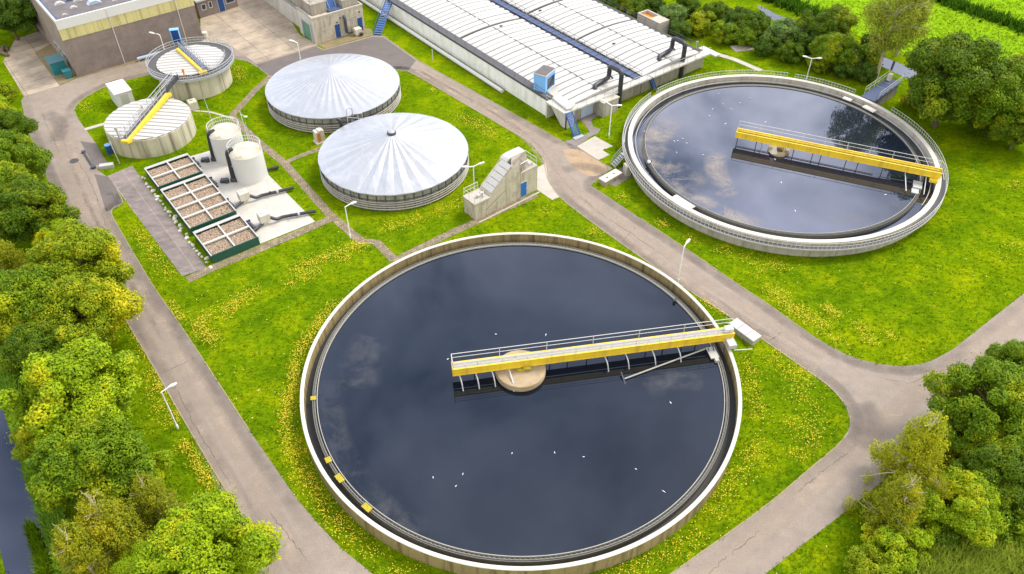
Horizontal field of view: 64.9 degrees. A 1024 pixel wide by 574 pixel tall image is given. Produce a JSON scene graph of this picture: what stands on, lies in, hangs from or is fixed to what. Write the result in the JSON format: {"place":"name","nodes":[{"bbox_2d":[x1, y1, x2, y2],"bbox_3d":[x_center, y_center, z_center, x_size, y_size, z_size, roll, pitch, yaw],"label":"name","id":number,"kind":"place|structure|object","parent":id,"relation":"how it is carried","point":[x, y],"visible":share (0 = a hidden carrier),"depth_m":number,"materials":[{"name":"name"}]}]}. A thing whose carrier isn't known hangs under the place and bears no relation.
{"place":"outdoors","nodes":[
{"label":"outdoors","id":0,"kind":"place"},
{"bbox_2d":[0,405,55,573],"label":"water","id":1,"kind":"structure","parent":0,"point":[16,504],"depth_m":65.83,"materials":[{"name":"blue liquid"}]},
{"bbox_2d":[21,517,54,573],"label":"ditch reeds","id":2,"kind":"object","parent":1,"relation":"on","point":[40,556],"visible":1,"depth_m":62.50,"materials":[{"name":"green plant"}]},
{"bbox_2d":[3,31,74,95],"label":"pavement","id":3,"kind":"structure","parent":0,"point":[27,69],"depth_m":122.34,"materials":[{"name":"grey concrete"}]},
{"bbox_2d":[35,44,75,84],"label":"dirt","id":4,"kind":"structure","parent":3,"relation":"on","point":[47,50],"depth_m":123.76,"materials":[{"name":"soil"}]},
{"bbox_2d":[107,166,206,275],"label":"pavement","id":5,"kind":"structure","parent":0,"point":[156,220],"depth_m":94.30,"materials":[{"name":"white concrete"}]},
{"bbox_2d":[200,0,316,62],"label":"pavement","id":6,"kind":"structure","parent":0,"point":[256,31],"depth_m":131.48,"materials":[{"name":"grey concrete"}]},
{"bbox_2d":[185,216,332,281],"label":"path","id":7,"kind":"structure","parent":0,"point":[255,250],"depth_m":90.40,"materials":[{"name":"concrete"}]},
{"bbox_2d":[229,75,395,261],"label":"path","id":8,"kind":"structure","parent":0,"point":[326,210],"depth_m":99.65,"materials":[{"name":"concrete"}]},
{"bbox_2d":[391,192,538,261],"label":"path","id":9,"kind":"structure","parent":0,"point":[447,234],"depth_m":92.93,"materials":[{"name":"concrete"}]},
{"bbox_2d":[0,0,1023,573],"bbox_3d":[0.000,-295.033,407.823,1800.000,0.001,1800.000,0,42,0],"label":"ground","id":10,"kind":"structure","parent":0,"point":[970,156],"depth_m":87.21,"materials":[{"name":"green plant"}]},
{"bbox_2d":[0,239,26,271],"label":"tree","id":11,"kind":"object","parent":10,"relation":"on","point":[12,258],"visible":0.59,"depth_m":83.31,"materials":[{"name":"green plant"}]},
{"bbox_2d":[0,0,37,40],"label":"tree","id":12,"kind":"object","parent":10,"relation":"on","point":[9,20],"visible":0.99,"depth_m":124.50,"materials":[{"name":"green plant"}]},
{"bbox_2d":[0,160,38,208],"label":"tree","id":13,"kind":"object","parent":10,"relation":"on","point":[7,173],"visible":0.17,"depth_m":89.53,"materials":[{"name":"green plant"}]},
{"bbox_2d":[0,107,40,146],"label":"tree","id":14,"kind":"object","parent":10,"relation":"on","point":[17,121],"visible":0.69,"depth_m":102.30,"materials":[{"name":"green plant"}]},
{"bbox_2d":[0,129,55,182],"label":"tree","id":15,"kind":"object","parent":10,"relation":"on","point":[34,160],"visible":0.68,"depth_m":94.89,"materials":[{"name":"green plant"}]},
{"bbox_2d":[0,257,69,347],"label":"tree","id":16,"kind":"object","parent":10,"relation":"on","point":[18,297],"visible":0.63,"depth_m":74.43,"materials":[{"name":"green plant"}]},
{"bbox_2d":[0,365,76,573],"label":"bank grass","id":17,"kind":"structure","parent":10,"relation":"on","point":[7,380],"depth_m":65.21,"materials":[{"name":"green plant"}]},
{"bbox_2d":[4,401,72,461],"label":"tree","id":18,"kind":"object","parent":10,"relation":"on","point":[22,438],"visible":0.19,"depth_m":66.42,"materials":[{"name":"green plant"}]},
{"bbox_2d":[0,312,79,378],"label":"tree","id":19,"kind":"object","parent":10,"relation":"on","point":[14,352],"visible":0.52,"depth_m":71.94,"materials":[{"name":"green plant"}]},
{"bbox_2d":[0,174,81,244],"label":"tree","id":20,"kind":"object","parent":10,"relation":"on","point":[46,200],"visible":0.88,"depth_m":86.65,"materials":[{"name":"green plant"}]},
{"bbox_2d":[31,216,86,260],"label":"tree","id":21,"kind":"object","parent":10,"relation":"on","point":[41,234],"visible":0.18,"depth_m":85.66,"materials":[{"name":"green plant"}]},
{"bbox_2d":[0,333,144,464],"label":"tree","id":22,"kind":"object","parent":10,"relation":"on","point":[75,374],"visible":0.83,"depth_m":65.09,"materials":[{"name":"green plant"}]},
{"bbox_2d":[16,218,136,289],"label":"tree","id":23,"kind":"object","parent":10,"relation":"on","point":[97,249],"visible":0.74,"depth_m":78.97,"materials":[{"name":"green plant"}]},
{"bbox_2d":[25,268,147,355],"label":"tree","id":24,"kind":"object","parent":10,"relation":"on","point":[102,304],"visible":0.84,"depth_m":74.55,"materials":[{"name":"green plant"}]},
{"bbox_2d":[49,516,125,573],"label":"tree","id":25,"kind":"object","parent":10,"relation":"on","point":[77,556],"visible":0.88,"depth_m":57.35,"materials":[{"name":"green plant"}]},
{"bbox_2d":[22,402,157,514],"bbox_3d":[-33.716,13.983,64.111,9.302,8.976,10.576,-26,48,-25],"label":"tree","id":26,"kind":"object","parent":10,"relation":"on","point":[98,457],"visible":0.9,"depth_m":61.70,"materials":[{"name":"green plant"}]},
{"bbox_2d":[30,0,203,76],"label":"brick building","id":27,"kind":"structure","parent":10,"relation":"on","point":[83,37],"depth_m":120.28,"materials":[{"name":"brown brick"}]},
{"bbox_2d":[72,488,163,573],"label":"tree","id":28,"kind":"object","parent":10,"relation":"on","point":[106,523],"visible":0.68,"depth_m":58.91,"materials":[{"name":"green plant"}]},
{"bbox_2d":[105,79,134,107],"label":"equipment kiosk","id":29,"kind":"object","parent":10,"relation":"on","point":[120,92],"visible":0.89,"depth_m":112.51,"materials":[{"name":"white paint"}]},
{"bbox_2d":[109,539,155,573],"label":"tree","id":30,"kind":"object","parent":10,"relation":"on","point":[123,567],"visible":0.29,"depth_m":58.60,"materials":[{"name":"green plant"}]},
{"bbox_2d":[122,449,173,503],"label":"tree","id":31,"kind":"object","parent":10,"relation":"on","point":[163,462],"visible":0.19,"depth_m":66.17,"materials":[{"name":"green plant"}]},
{"bbox_2d":[104,98,195,158],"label":"covered tank","id":32,"kind":"object","parent":10,"relation":"on","point":[169,127],"visible":0.88,"depth_m":104.73,"materials":[{"name":"concrete"}]},
{"bbox_2d":[114,71,178,143],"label":"footbridge","id":33,"kind":"object","parent":32,"relation":"on","point":[153,108],"visible":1,"depth_m":106.01,"materials":[{"name":"yellow paint"}]},
{"bbox_2d":[127,468,187,536],"bbox_3d":[-27.637,16.764,62.263,4.937,7.304,4.433,0,42,0],"label":"tree","id":34,"kind":"object","parent":10,"relation":"on","point":[151,498],"visible":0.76,"depth_m":61.66,"materials":[{"name":"green plant"}]},
{"bbox_2d":[144,153,202,193],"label":"biofilter","id":35,"kind":"object","parent":10,"relation":"on","point":[159,176],"visible":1,"depth_m":100.23,"materials":[{"name":"brown gravel"}]},
{"bbox_2d":[145,37,233,100],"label":"covered tank","id":36,"kind":"object","parent":10,"relation":"on","point":[217,78],"visible":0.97,"depth_m":115.02,"materials":[{"name":"concrete"}]},
{"bbox_2d":[176,41,209,74],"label":"mixer bridge","id":37,"kind":"structure","parent":36,"relation":"on","point":[190,57],"depth_m":115.20,"materials":[{"name":"yellow paint"}]},
{"bbox_2d":[125,487,284,573],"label":"tree","id":38,"kind":"object","parent":10,"relation":"on","point":[202,523],"visible":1,"depth_m":57.14,"materials":[{"name":"green plant"}]},
{"bbox_2d":[193,0,237,17],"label":"brick annex","id":39,"kind":"object","parent":10,"relation":"on","point":[204,8],"visible":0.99,"depth_m":135.30,"materials":[{"name":"brick"}]},
{"bbox_2d":[193,214,259,263],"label":"biofilter","id":40,"kind":"object","parent":10,"relation":"on","point":[244,237],"visible":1,"depth_m":90.56,"materials":[{"name":"brown gravel"}]},
{"bbox_2d":[190,151,314,243],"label":"concrete pad","id":41,"kind":"object","parent":10,"relation":"on","point":[279,204],"visible":0.43,"depth_m":96.73,"materials":[{"name":"grey concrete"}]},
{"bbox_2d":[160,173,236,235],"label":"biofilter","id":42,"kind":"object","parent":41,"relation":"on","point":[185,208],"visible":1,"depth_m":95.39,"materials":[{"name":"brown gravel"}]},
{"bbox_2d":[206,116,242,164],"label":"silo","id":43,"kind":"object","parent":41,"relation":"on","point":[222,135],"visible":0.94,"depth_m":101.30,"materials":[{"name":"white paint"}]},
{"bbox_2d":[227,135,267,184],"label":"silo","id":44,"kind":"object","parent":41,"relation":"on","point":[247,160],"visible":0.99,"depth_m":98.33,"materials":[{"name":"white paint"}]},
{"bbox_2d":[265,0,364,43],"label":"inlet building","id":45,"kind":"structure","parent":10,"relation":"on","point":[318,21],"depth_m":128.09,"materials":[{"name":"concrete"}]},
{"bbox_2d":[265,53,400,133],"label":"dome tank","id":46,"kind":"object","parent":10,"relation":"on","point":[310,94],"visible":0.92,"depth_m":110.36,"materials":[{"name":"metal"}]},
{"bbox_2d":[318,113,468,210],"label":"dome tank","id":47,"kind":"object","parent":10,"relation":"on","point":[392,161],"visible":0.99,"depth_m":97.69,"materials":[{"name":"metal"}]},
{"bbox_2d":[462,146,537,219],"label":"ramp building","id":48,"kind":"structure","parent":10,"relation":"on","point":[511,176],"depth_m":94.59,"materials":[{"name":"concrete"}]},
{"bbox_2d":[300,232,741,573],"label":"clarifier tank","id":49,"kind":"object","parent":10,"relation":"on","point":[528,378],"visible":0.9,"depth_m":69.21,"materials":[{"name":"concrete"}]},
{"bbox_2d":[316,245,725,558],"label":"water","id":50,"kind":"structure","parent":49,"relation":"in","point":[404,419],"depth_m":72.53,"materials":[{"name":"black liquid"}]},
{"bbox_2d":[306,274,735,559],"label":"water","id":51,"kind":"structure","parent":49,"relation":"in","point":[727,441],"depth_m":70.90,"materials":[{"name":"black liquid"}]},
{"bbox_2d":[451,318,751,391],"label":"scraper bridge","id":52,"kind":"structure","parent":49,"relation":"on","point":[726,333],"depth_m":75.42,"materials":[{"name":"yellow paint"}]},
{"bbox_2d":[360,0,719,129],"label":"basin building","id":53,"kind":"structure","parent":10,"relation":"on","point":[512,46],"depth_m":121.46,"materials":[{"name":"metal"}]},
{"bbox_2d":[533,64,556,92],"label":"cabin","id":54,"kind":"object","parent":53,"relation":"on","point":[544,77],"visible":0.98,"depth_m":110.32,"materials":[{"name":"blue metal"}]},
{"bbox_2d":[75,64,1022,573],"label":"wildflowers","id":55,"kind":"object","parent":10,"relation":"on","point":[199,470],"visible":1,"depth_m":76.19,"materials":[{"name":"yellow plant"}]},
{"bbox_2d":[407,71,843,402],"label":"kerb","id":56,"kind":"structure","parent":10,"relation":"on","point":[624,245],"depth_m":91.67,"materials":[{"name":"grey concrete"}]},
{"bbox_2d":[637,9,668,33],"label":"open pit box","id":57,"kind":"object","parent":10,"relation":"on","point":[655,18],"visible":0.67,"depth_m":129.60,"materials":[{"name":"grey concrete"}]},
{"bbox_2d":[657,3,688,28],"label":"shrub","id":58,"kind":"object","parent":10,"relation":"on","point":[671,12],"visible":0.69,"depth_m":130.37,"materials":[{"name":"green plant"}]},
{"bbox_2d":[685,9,715,37],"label":"shrub","id":59,"kind":"object","parent":10,"relation":"on","point":[699,21],"visible":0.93,"depth_m":128.77,"materials":[{"name":"plant"}]},
{"bbox_2d":[710,19,739,46],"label":"shrub","id":60,"kind":"object","parent":10,"relation":"on","point":[723,33],"visible":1,"depth_m":126.66,"materials":[{"name":"green plant"}]},
{"bbox_2d":[729,318,761,345],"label":"box","id":61,"kind":"object","parent":10,"relation":"on","point":[749,335],"visible":0.9,"depth_m":79.96,"materials":[{"name":"grey concrete"}]},
{"bbox_2d":[736,8,775,39],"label":"shrub","id":62,"kind":"object","parent":10,"relation":"on","point":[757,22],"visible":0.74,"depth_m":126.94,"materials":[{"name":"green plant"}]},
{"bbox_2d":[752,35,781,56],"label":"shrub","id":63,"kind":"object","parent":10,"relation":"on","point":[765,46],"visible":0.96,"depth_m":123.69,"materials":[{"name":"green plant"}]},
{"bbox_2d":[763,15,803,46],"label":"shrub","id":64,"kind":"object","parent":10,"relation":"on","point":[782,29],"visible":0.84,"depth_m":124.79,"materials":[{"name":"green plant"}]},
{"bbox_2d":[622,70,947,256],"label":"clarifier tank","id":65,"kind":"object","parent":10,"relation":"on","point":[811,245],"visible":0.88,"depth_m":94.70,"materials":[{"name":"grey concrete"}]},
{"bbox_2d":[645,86,919,232],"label":"water","id":66,"kind":"structure","parent":65,"relation":"in","point":[723,175],"depth_m":100.73,"materials":[{"name":"black liquid"}]},
{"bbox_2d":[632,82,933,238],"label":"water","id":67,"kind":"structure","parent":65,"relation":"in","point":[916,208],"depth_m":103.93,"materials":[{"name":"black liquid"}]},
{"bbox_2d":[735,121,946,194],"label":"scraper bridge","id":68,"kind":"structure","parent":65,"relation":"on","point":[934,174],"depth_m":99.06,"materials":[{"name":"yellow paint"}]},
{"bbox_2d":[776,39,804,64],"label":"shrub","id":69,"kind":"object","parent":10,"relation":"on","point":[784,52],"visible":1,"depth_m":121.88,"materials":[{"name":"green plant"}]},
{"bbox_2d":[785,26,821,54],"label":"shrub","id":70,"kind":"object","parent":10,"relation":"on","point":[801,37],"visible":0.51,"depth_m":122.82,"materials":[{"name":"green plant"}]},
{"bbox_2d":[795,0,859,39],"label":"shrub","id":71,"kind":"object","parent":10,"relation":"on","point":[835,18],"visible":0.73,"depth_m":121.54,"materials":[{"name":"green plant"}]},
{"bbox_2d":[808,32,858,70],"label":"shrub","id":72,"kind":"object","parent":10,"relation":"on","point":[831,42],"visible":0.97,"depth_m":117.75,"materials":[{"name":"green plant"}]},
{"bbox_2d":[831,51,863,78],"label":"shrub","id":73,"kind":"object","parent":10,"relation":"on","point":[841,70],"visible":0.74,"depth_m":118.06,"materials":[{"name":"green plant"}]},
{"bbox_2d":[853,39,881,66],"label":"shrub","id":74,"kind":"object","parent":10,"relation":"on","point":[860,51],"visible":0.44,"depth_m":119.51,"materials":[{"name":"green plant"}]},
{"bbox_2d":[841,543,900,573],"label":"bush","id":75,"kind":"object","parent":10,"relation":"on","point":[857,556],"visible":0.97,"depth_m":60.28,"materials":[{"name":"green plant"}]},
{"bbox_2d":[861,71,903,105],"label":"access platform","id":76,"kind":"structure","parent":10,"relation":"on","point":[882,92],"depth_m":113.57,"materials":[{"name":"concrete"}]},
{"bbox_2d":[841,471,931,550],"bbox_3d":[29.909,16.494,62.188,5.906,7.840,6.687,-15,44,-15],"label":"tree","id":77,"kind":"object","parent":10,"relation":"on","point":[903,498],"visible":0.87,"depth_m":61.40,"materials":[{"name":"green plant"}]},
{"bbox_2d":[860,519,932,573],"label":"bush","id":78,"kind":"object","parent":10,"relation":"on","point":[891,538],"visible":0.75,"depth_m":60.59,"materials":[{"name":"green plant"}]},
{"bbox_2d":[860,0,940,77],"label":"tree","id":79,"kind":"object","parent":10,"relation":"on","point":[911,18],"visible":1,"depth_m":112.56,"materials":[{"name":"green plant"}]},
{"bbox_2d":[862,409,954,485],"bbox_3d":[32.022,13.306,64.105,6.050,9.970,6.738,-1,43,-1],"label":"tree","id":80,"kind":"object","parent":10,"relation":"on","point":[923,443],"visible":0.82,"depth_m":63.67,"materials":[{"name":"green plant"}]},
{"bbox_2d":[896,513,949,553],"bbox_3d":[31.491,19.172,62.822,4.482,2.999,4.507,11,44,12],"label":"bush","id":81,"kind":"object","parent":10,"relation":"on","point":[933,531],"visible":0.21,"depth_m":62.14,"materials":[{"name":"green plant"}]},
{"bbox_2d":[919,473,950,525],"bbox_3d":[33.151,16.605,63.450,3.992,5.906,3.584,-22,47,-23],"label":"tree","id":82,"kind":"object","parent":10,"relation":"on","point":[936,484],"visible":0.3,"depth_m":62.24,"materials":[{"name":"green plant"}]},
{"bbox_2d":[931,518,969,550],"bbox_3d":[33.927,19.227,62.926,3.847,2.768,4.280,23,47,23],"label":"bush","id":83,"kind":"object","parent":10,"relation":"on","point":[953,535],"visible":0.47,"depth_m":61.74,"materials":[{"name":"green plant"}]},
{"bbox_2d":[903,30,1014,127],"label":"tree","id":84,"kind":"object","parent":10,"relation":"on","point":[943,83],"visible":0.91,"depth_m":101.49,"materials":[{"name":"green plant"}]},
{"bbox_2d":[897,501,1023,573],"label":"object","id":85,"kind":"object","parent":10,"relation":"on","point":[1001,557],"visible":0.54,"depth_m":60.98,"materials":[{"name":"green plant"}]},
{"bbox_2d":[918,464,1010,549],"bbox_3d":[35.178,17.128,62.915,7.420,5.882,6.754,-25,48,-24],"label":"tree","id":86,"kind":"object","parent":10,"relation":"on","point":[974,490],"visible":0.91,"depth_m":61.55,"materials":[{"name":"green plant"}]},
{"bbox_2d":[934,403,1007,460],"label":"tree","id":87,"kind":"object","parent":10,"relation":"on","point":[969,440],"visible":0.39,"depth_m":66.46,"materials":[{"name":"green plant"}]},
{"bbox_2d":[920,351,1023,444],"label":"tree","id":88,"kind":"object","parent":10,"relation":"on","point":[1003,382],"visible":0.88,"depth_m":67.12,"materials":[{"name":"green plant"}]},
{"bbox_2d":[946,441,1023,518],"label":"tree","id":89,"kind":"object","parent":10,"relation":"on","point":[1007,463],"visible":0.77,"depth_m":62.91,"materials":[{"name":"green plant"}]},
{"bbox_2d":[961,58,1023,135],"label":"tree","id":90,"kind":"object","parent":10,"relation":"on","point":[1014,95],"visible":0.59,"depth_m":100.87,"materials":[{"name":"green plant"}]},
{"bbox_2d":[978,338,1023,371],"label":"tree","id":91,"kind":"object","parent":10,"relation":"on","point":[1013,349],"visible":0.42,"depth_m":72.90,"materials":[{"name":"green plant"}]},
{"bbox_2d":[980,482,1023,548],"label":"bush","id":92,"kind":"object","parent":10,"relation":"on","point":[1019,526],"visible":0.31,"depth_m":62.01,"materials":[{"name":"green plant"}]},
{"bbox_2d":[985,420,1023,487],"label":"tree","id":93,"kind":"object","parent":10,"relation":"on","point":[1018,438],"visible":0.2,"depth_m":64.51,"materials":[{"name":"green plant"}]},
{"bbox_2d":[987,108,1023,148],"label":"tree","id":94,"kind":"object","parent":10,"relation":"on","point":[1013,134],"visible":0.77,"depth_m":102.19,"materials":[{"name":"green plant"}]},
{"bbox_2d":[21,35,1023,573],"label":"road","id":95,"kind":"structure","parent":0,"point":[871,393],"depth_m":77.21,"materials":[{"name":"grey asphalt"}]},
{"bbox_2d":[95,174,123,210],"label":"asphalt patch","id":96,"kind":"object","parent":95,"relation":"on","point":[105,185],"visible":1,"depth_m":98.42,"materials":[{"name":"grey asphalt"}]},
{"bbox_2d":[54,143,272,571],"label":"wheel track","id":97,"kind":"structure","parent":95,"relation":"on","point":[226,482],"depth_m":68.08,"materials":[{"name":"grey asphalt"}]},
{"bbox_2d":[64,122,295,561],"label":"wheel track","id":98,"kind":"structure","parent":95,"relation":"on","point":[289,548],"depth_m":72.68,"materials":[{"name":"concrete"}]},
{"bbox_2d":[256,37,415,75],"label":"asphalt patch","id":99,"kind":"object","parent":95,"relation":"on","point":[388,52],"visible":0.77,"depth_m":125.52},
{"bbox_2d":[416,70,817,368],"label":"wheel track","id":100,"kind":"structure","parent":95,"relation":"on","point":[647,252],"depth_m":90.87,"materials":[{"name":"grey asphalt"}]},
{"bbox_2d":[709,318,1018,573],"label":"wheel track","id":101,"kind":"structure","parent":95,"relation":"on","point":[819,483],"depth_m":68.37,"materials":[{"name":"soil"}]},
{"label":"road edge","id":102,"kind":"structure","parent":95,"relation":"on","visible":0},
{"bbox_2d":[562,149,606,175],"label":"sand patch","id":103,"kind":"object","parent":102,"relation":"on","point":[583,162],"visible":1,"depth_m":103.06,"materials":[{"name":"brown sand"}]},
{"bbox_2d":[537,163,558,199],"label":"pavement","id":104,"kind":"structure","parent":0,"point":[544,186],"depth_m":99.64,"materials":[{"name":"grey concrete"}]},
{"bbox_2d":[577,136,611,159],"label":"pavement","id":105,"kind":"structure","parent":0,"point":[594,146],"depth_m":105.79,"materials":[{"name":"grey concrete"}]},
{"bbox_2d":[758,5,916,78],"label":"water","id":106,"kind":"structure","parent":0,"point":[896,67],"depth_m":122.62,"materials":[{"name":"black liquid"}]},
{"bbox_2d":[801,0,1023,100],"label":"field","id":107,"kind":"structure","parent":0,"point":[943,16],"depth_m":133.47,"materials":[{"name":"green plant"}]},
{"bbox_2d":[762,0,826,17],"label":"hedge row","id":108,"kind":"object","parent":107,"relation":"on","point":[796,6],"visible":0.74,"depth_m":137.17,"materials":[{"name":"green plant"}]},
{"bbox_2d":[932,0,1023,35],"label":"crop row","id":109,"kind":"object","parent":107,"relation":"on","point":[992,16],"visible":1,"depth_m":134.97,"materials":[{"name":"green plant"}]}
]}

